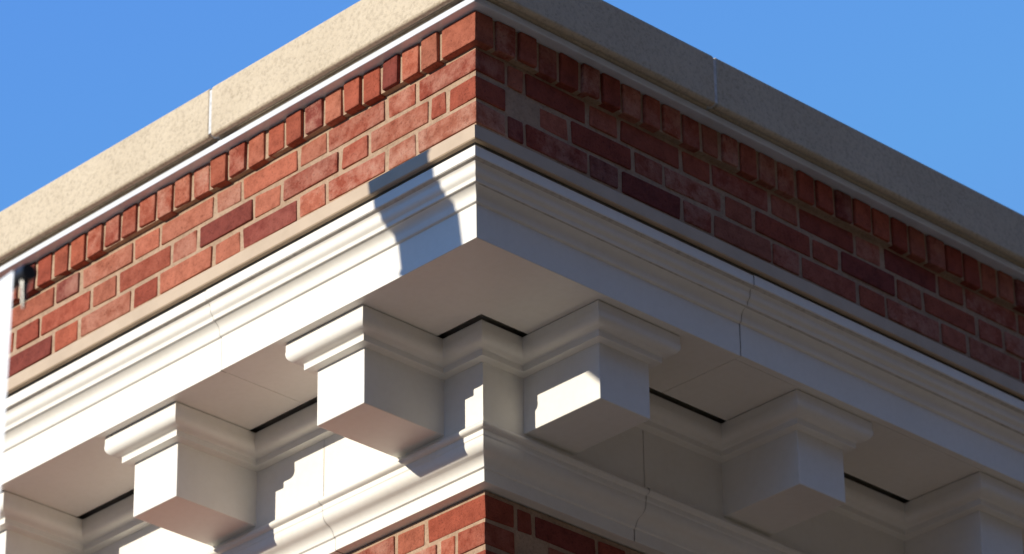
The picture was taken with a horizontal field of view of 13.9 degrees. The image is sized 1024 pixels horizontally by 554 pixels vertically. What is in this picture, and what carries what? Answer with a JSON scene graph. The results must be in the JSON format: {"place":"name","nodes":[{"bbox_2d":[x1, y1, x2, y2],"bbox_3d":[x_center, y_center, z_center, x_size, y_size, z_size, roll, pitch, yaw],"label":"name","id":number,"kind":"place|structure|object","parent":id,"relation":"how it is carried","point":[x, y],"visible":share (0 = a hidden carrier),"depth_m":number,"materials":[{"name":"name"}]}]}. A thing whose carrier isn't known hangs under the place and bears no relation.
{"place":"outdoors","nodes":[
{"label":"outdoors","id":0,"kind":"place"},
{"bbox_2d":[0,0,1023,214],"label":"sky","id":1,"kind":"structure","parent":0,"point":[938,83],"materials":[{"name":"blue"}]},
{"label":"back walls","id":2,"kind":"object","parent":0,"visible":0},
{"bbox_3d":[0.041,2.369,14.240,7.450,0.100,7.450,24,-37,-38],"label":"roof deck","id":3,"kind":"object","parent":2,"relation":"on","visible":0},
{"bbox_2d":[9,21,1023,383],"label":"parapet mortar","id":4,"kind":"object","parent":3,"relation":"on","point":[523,107],"visible":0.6,"depth_m":9.95,"materials":[{"name":"beige concrete"}]},
{"bbox_2d":[7,49,1023,381],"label":"parapet bricks","id":5,"kind":"object","parent":4,"relation":"in","point":[491,119],"visible":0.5,"depth_m":9.93,"materials":[{"name":"red brick"}]},
{"bbox_2d":[11,11,1023,313],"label":"rowlock course bricks","id":6,"kind":"object","parent":4,"relation":"on","point":[467,31],"visible":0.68,"depth_m":9.96,"materials":[{"name":"red brick"}]},
{"bbox_2d":[0,0,1023,281],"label":"coping flashing","id":7,"kind":"object","parent":6,"relation":"on","point":[418,34],"visible":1,"depth_m":9.98,"materials":[{"name":"white metal"}]},
{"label":"coping bedding","id":8,"kind":"object","parent":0,"visible":0},
{"bbox_2d":[0,0,1023,268],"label":"stone coping","id":9,"kind":"object","parent":8,"relation":"on","point":[340,40],"visible":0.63,"depth_m":10.05,"materials":[{"name":"stone"}]},
{"label":"pavement","id":10,"kind":"structure","parent":0,"visible":0},
{"bbox_2d":[0,264,36,487],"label":"street lamp","id":11,"kind":"object","parent":10,"relation":"on","point":[23,277],"visible":1,"depth_m":6.78,"materials":[{"name":"white metal"}]},
{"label":"lower walls","id":12,"kind":"object","parent":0,"visible":0},
{"bbox_2d":[357,495,624,553],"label":"wall bricks","id":13,"kind":"object","parent":12,"relation":"on","point":[467,514],"depth_m":9.55,"materials":[{"name":"red brick"}]},
{"bbox_2d":[93,362,904,553],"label":"frieze board","id":14,"kind":"object","parent":13,"relation":"on","point":[479,392],"visible":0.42,"depth_m":9.88,"materials":[{"name":"white paint"}]},
{"bbox_2d":[323,442,644,495],"bbox_3d":[-0.008,1.482,11.934,5.428,0.336,10.857,87,-88,-62],"label":"frieze joint filler","id":15,"kind":"object","parent":14,"relation":"attached to","point":[643,460],"visible":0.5,"depth_m":9.83,"materials":[{"name":"grey"}]},
{"bbox_2d":[318,490,663,553],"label":"base moulding joint filler","id":16,"kind":"object","parent":14,"relation":"attached to","point":[634,528],"visible":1,"depth_m":9.78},
{"bbox_2d":[205,420,806,553],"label":"frieze base moulding","id":17,"kind":"object","parent":14,"relation":"attached to","point":[450,471],"visible":1,"depth_m":9.69,"materials":[{"name":"white stone"}]},
{"bbox_2d":[0,343,1023,553],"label":"cornice brackets","id":18,"kind":"object","parent":14,"relation":"attached to","point":[588,397],"visible":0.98,"depth_m":9.85,"materials":[{"name":"white paint"}]},
{"bbox_2d":[0,300,1023,553],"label":"bed moulding","id":19,"kind":"object","parent":18,"relation":"on","point":[454,354],"visible":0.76,"depth_m":9.91,"materials":[{"name":"white paint"}]},
{"bbox_2d":[0,145,1023,490],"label":"cornice crown","id":20,"kind":"object","parent":19,"relation":"on","point":[138,379],"visible":1,"depth_m":9.71},
{"bbox_2d":[5,156,1023,435],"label":"cornice joint filler","id":21,"kind":"object","parent":20,"relation":"attached to","point":[425,184],"visible":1,"depth_m":9.70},
{"bbox_2d":[6,124,1023,399],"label":"cornice cap flashing","id":22,"kind":"object","parent":20,"relation":"on","point":[414,166],"visible":0.83,"depth_m":9.71,"materials":[{"name":"white metal"}]},
{"bbox_2d":[6,142,1023,401],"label":"crown top closure","id":23,"kind":"object","parent":20,"relation":"on","point":[530,170],"visible":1,"depth_m":9.71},
{"bbox_2d":[0,244,1023,549],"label":"soffit board","id":24,"kind":"object","parent":18,"relation":"on","point":[434,300],"visible":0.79,"depth_m":9.81,"materials":[{"name":"white paint"}]},
{"bbox_2d":[78,314,1023,551],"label":"vent slot","id":25,"kind":"object","parent":24,"relation":"on","point":[442,336],"visible":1,"depth_m":9.98,"materials":[{"name":"black"}]},
{"bbox_2d":[349,491,641,553],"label":"wall mortar","id":26,"kind":"object","parent":12,"relation":"on","point":[524,543],"depth_m":9.56,"materials":[{"name":"beige concrete"}]}
]}

